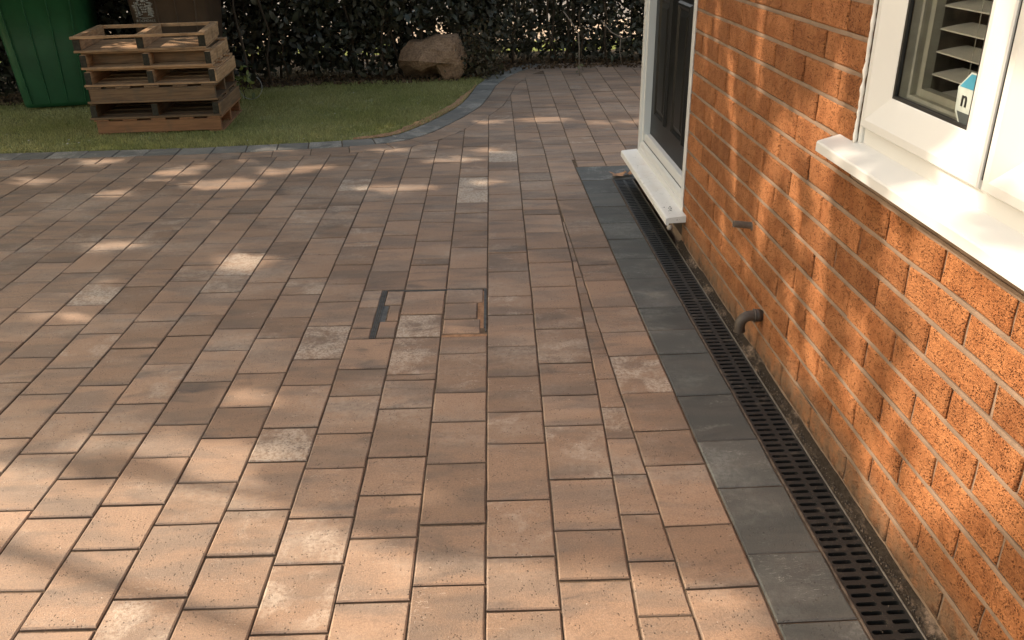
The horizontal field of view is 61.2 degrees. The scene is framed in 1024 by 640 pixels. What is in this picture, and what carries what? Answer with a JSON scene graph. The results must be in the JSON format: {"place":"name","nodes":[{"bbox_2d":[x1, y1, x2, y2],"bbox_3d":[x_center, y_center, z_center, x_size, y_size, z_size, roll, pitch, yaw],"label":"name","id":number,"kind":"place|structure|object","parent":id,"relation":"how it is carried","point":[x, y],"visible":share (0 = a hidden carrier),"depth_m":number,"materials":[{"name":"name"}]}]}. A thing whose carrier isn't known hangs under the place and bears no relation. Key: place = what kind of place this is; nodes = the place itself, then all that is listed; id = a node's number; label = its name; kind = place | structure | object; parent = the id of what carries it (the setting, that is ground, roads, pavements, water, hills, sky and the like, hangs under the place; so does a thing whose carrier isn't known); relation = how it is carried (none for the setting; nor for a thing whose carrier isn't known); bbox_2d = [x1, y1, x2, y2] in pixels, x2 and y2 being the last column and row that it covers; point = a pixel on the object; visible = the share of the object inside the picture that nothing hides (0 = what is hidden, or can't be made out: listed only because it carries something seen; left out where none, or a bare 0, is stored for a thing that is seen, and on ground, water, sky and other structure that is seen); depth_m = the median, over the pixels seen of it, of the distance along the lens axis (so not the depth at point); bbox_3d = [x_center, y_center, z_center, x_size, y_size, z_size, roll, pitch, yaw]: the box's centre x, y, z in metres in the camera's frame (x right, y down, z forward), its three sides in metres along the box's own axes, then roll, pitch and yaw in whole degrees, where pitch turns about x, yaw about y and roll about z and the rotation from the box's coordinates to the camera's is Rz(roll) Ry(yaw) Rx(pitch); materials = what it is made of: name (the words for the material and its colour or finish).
{"place":"outdoors","nodes":[
{"label":"outdoors","id":0,"kind":"place"},
{"bbox_2d":[0,76,486,153],"bbox_3d":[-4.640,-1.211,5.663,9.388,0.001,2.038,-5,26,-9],"label":"lawn","id":1,"kind":"structure","parent":0,"point":[292,141],"depth_m":5.74,"materials":[{"name":"green plant"}]},
{"bbox_2d":[0,0,104,107],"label":"wheelie bin","id":2,"kind":"object","parent":1,"relation":"on","point":[43,57],"visible":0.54,"depth_m":6.08,"materials":[{"name":"green plastic"}]},
{"bbox_2d":[94,97,241,134],"bbox_3d":[-2.275,-1.372,5.799,0.814,0.098,0.660,-2,25,-2],"label":"wooden pallet","id":3,"kind":"object","parent":1,"relation":"on","point":[164,125],"visible":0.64,"depth_m":5.52,"materials":[{"name":"brown wood"}]},
{"bbox_2d":[89,83,239,119],"bbox_3d":[-2.287,-1.460,5.752,0.833,0.098,0.664,-2,25,-2],"label":"wooden pallet","id":4,"kind":"object","parent":3,"relation":"on","point":[226,101],"visible":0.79,"depth_m":5.60,"materials":[{"name":"brown wood"}]},
{"bbox_2d":[86,68,236,103],"bbox_3d":[-2.290,-1.551,5.713,0.795,0.098,0.642,-3,25,-5],"label":"wooden pallet","id":5,"kind":"object","parent":4,"relation":"on","point":[163,93],"visible":0.62,"depth_m":5.44,"materials":[{"name":"brown wood"}]},
{"bbox_2d":[84,53,235,86],"bbox_3d":[-2.293,-1.650,5.689,0.810,0.098,0.634,-3,25,-5],"label":"wooden pallet","id":6,"kind":"object","parent":5,"relation":"on","point":[219,70],"visible":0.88,"depth_m":5.54,"materials":[{"name":"brown wood"}]},
{"bbox_2d":[79,37,229,69],"bbox_3d":[-2.322,-1.756,5.683,0.794,0.098,0.632,-4,25,-6],"label":"wooden pallet","id":7,"kind":"object","parent":6,"relation":"on","point":[211,55],"visible":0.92,"depth_m":5.48,"materials":[{"name":"brown wood"}]},
{"bbox_2d":[69,21,218,52],"bbox_3d":[-2.373,-1.856,5.662,0.798,0.098,0.634,-5,26,-8],"label":"wooden pallet","id":8,"kind":"object","parent":7,"relation":"on","point":[148,38],"visible":1,"depth_m":5.54,"materials":[{"name":"brown wood"}]},
{"bbox_2d":[234,65,254,99],"bbox_3d":[-1.986,-1.741,6.372,0.174,0.270,0.145,-2,25,-2],"label":"seedling","id":9,"kind":"object","parent":1,"relation":"on","point":[245,77],"visible":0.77,"depth_m":6.36,"materials":[{"name":"green plant"}]},
{"bbox_2d":[353,85,475,138],"bbox_3d":[-0.527,-1.478,6.062,0.226,0.009,1.903,9,27,19],"label":"sand strip","id":10,"kind":"object","parent":1,"relation":"on","point":[422,122],"visible":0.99,"depth_m":5.68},
{"bbox_2d":[0,40,627,62],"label":"verge","id":11,"kind":"structure","parent":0,"point":[613,47],"depth_m":8.76,"materials":[{"name":"green plant"}]},
{"bbox_2d":[0,49,638,103],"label":"soil bed","id":12,"kind":"object","parent":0,"point":[506,59],"visible":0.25,"depth_m":7.65,"materials":[{"name":"brown soil"}]},
{"bbox_2d":[127,0,235,80],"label":"wheelie bin","id":13,"kind":"object","parent":12,"relation":"on","point":[157,11],"visible":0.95,"depth_m":6.25,"materials":[{"name":"brown plastic"}]},
{"bbox_2d":[0,0,496,96],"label":"hedge","id":14,"kind":"object","parent":12,"relation":"on","point":[361,27],"visible":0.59,"depth_m":7.12,"materials":[{"name":"green plant"}]},
{"bbox_2d":[398,33,466,80],"bbox_3d":[-0.656,-2.191,7.224,0.570,0.388,0.551,-2,25,-2],"label":"boulder","id":15,"kind":"object","parent":12,"relation":"on","point":[434,54],"visible":0.84,"depth_m":7.04,"materials":[{"name":"stone"}]},
{"bbox_2d":[444,10,515,78],"bbox_3d":[-0.262,-2.260,7.107,0.603,0.544,0.489,-2,25,-2],"label":"shrub","id":16,"kind":"object","parent":12,"relation":"on","point":[484,57],"visible":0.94,"depth_m":7.12,"materials":[{"name":"green plant"}]},
{"bbox_2d":[492,0,644,63],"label":"hedge","id":17,"kind":"object","parent":12,"relation":"on","point":[530,23],"visible":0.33,"depth_m":7.79,"materials":[{"name":"green plant"}]},
{"bbox_2d":[109,19,641,42],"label":"pavement","id":18,"kind":"structure","parent":0,"point":[437,30],"depth_m":10.09,"materials":[{"name":"concrete"}]},
{"bbox_2d":[120,0,642,22],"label":"road","id":19,"kind":"structure","parent":0,"point":[626,9],"depth_m":12.93,"materials":[{"name":"grey asphalt"}]},
{"bbox_2d":[0,62,781,639],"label":"block paving","id":20,"kind":"structure","parent":0,"point":[238,414],"depth_m":2.42,"materials":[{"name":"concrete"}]},
{"bbox_2d":[0,64,543,160],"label":"lawn edging","id":21,"kind":"object","parent":20,"relation":"on","point":[479,95],"visible":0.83,"depth_m":5.19,"materials":[{"name":"grey concrete paving"}]},
{"bbox_2d":[0,57,641,106],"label":"fallen leaves","id":22,"kind":"object","parent":20,"relation":"on","point":[343,76],"visible":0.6,"depth_m":7.25,"materials":[{"name":"brown plant"}]},
{"bbox_2d":[15,151,686,632],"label":"paving crumbs","id":23,"kind":"object","parent":20,"relation":"on","point":[381,419],"visible":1,"depth_m":2.44,"materials":[{"name":"brown stone"}]},
{"bbox_2d":[369,288,487,338],"bbox_3d":[-0.277,-0.017,3.007,0.396,0.032,0.406,-2,25,-2],"label":"inspection cover","id":24,"kind":"object","parent":20,"relation":"on","point":[441,313],"visible":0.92,"depth_m":2.98,"materials":[{"name":"concrete block paving"},{"name":"galvanised steel"}]},
{"bbox_2d":[575,165,869,639],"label":"drain edging","id":25,"kind":"object","parent":20,"relation":"on","point":[804,596],"visible":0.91,"depth_m":2.18,"materials":[{"name":"grey concrete paving"}]},
{"bbox_2d":[610,171,625,175],"bbox_3d":[0.548,-0.759,4.488,0.095,0.021,0.091,-2,25,-2],"label":"dead leaf","id":26,"kind":"object","parent":25,"relation":"on","point":[619,174],"visible":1,"depth_m":4.49,"materials":[{"name":"brown plant"}]},
{"bbox_2d":[613,179,926,639],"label":"channel drain","id":27,"kind":"object","parent":20,"relation":"in","point":[874,599],"visible":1,"depth_m":2.17,"materials":[{"name":"black metal"}]},
{"bbox_2d":[563,11,630,75],"bbox_3d":[0.708,-2.314,7.220,0.553,0.505,0.151,-6,26,-10],"label":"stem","id":28,"kind":"object","parent":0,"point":[579,44],"visible":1,"depth_m":7.20,"materials":[{"name":"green plant"}]},
{"label":"ground","id":29,"kind":"structure","parent":0,"visible":0},
{"bbox_2d":[674,240,936,639],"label":"grit","id":30,"kind":"object","parent":29,"relation":"on","point":[869,543],"visible":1,"depth_m":2.16,"materials":[{"name":"grey gravel"}]},
{"bbox_2d":[621,0,1023,639],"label":"house","id":31,"kind":"structure","parent":29,"relation":"on","point":[859,176],"depth_m":1.84,"materials":[{"name":"brick"}]},
{"bbox_2d":[621,0,697,229],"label":"front door","id":32,"kind":"structure","parent":31,"relation":"in","point":[658,165],"depth_m":3.85,"materials":[{"name":"white plastic"}]},
{"bbox_2d":[732,220,752,230],"bbox_3d":[0.710,-0.289,2.643,0.071,0.034,0.033,-2,25,-2],"label":"overflow pipe","id":33,"kind":"object","parent":31,"relation":"attached to","point":[742,224],"visible":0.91,"depth_m":2.63,"materials":[{"name":"grey plastic"}]},
{"bbox_2d":[733,309,763,333],"bbox_3d":[0.710,0.001,2.587,0.093,0.073,0.041,-2,25,-2],"label":"waste pipe","id":34,"kind":"object","parent":31,"relation":"attached to","point":[745,317],"visible":0.95,"depth_m":2.57,"materials":[{"name":"grey plastic"}]},
{"bbox_2d":[815,0,1023,290],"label":"window","id":35,"kind":"structure","parent":31,"relation":"in","point":[965,183],"depth_m":1.57,"materials":[{"name":"white plastic"}]},
{"bbox_2d":[955,72,976,124],"bbox_3d":[0.808,-0.377,1.514,0.002,0.102,0.124,-2,25,-2],"label":"window sticker","id":36,"kind":"object","parent":35,"relation":"on","point":[964,94],"depth_m":1.54,"materials":[{"name":"white plastic"}]},
{"bbox_2d":[932,0,991,97],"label":"window blind","id":37,"kind":"object","parent":31,"relation":"hanging from","point":[971,54],"depth_m":1.67,"materials":[{"name":"white plastic"}]}
]}

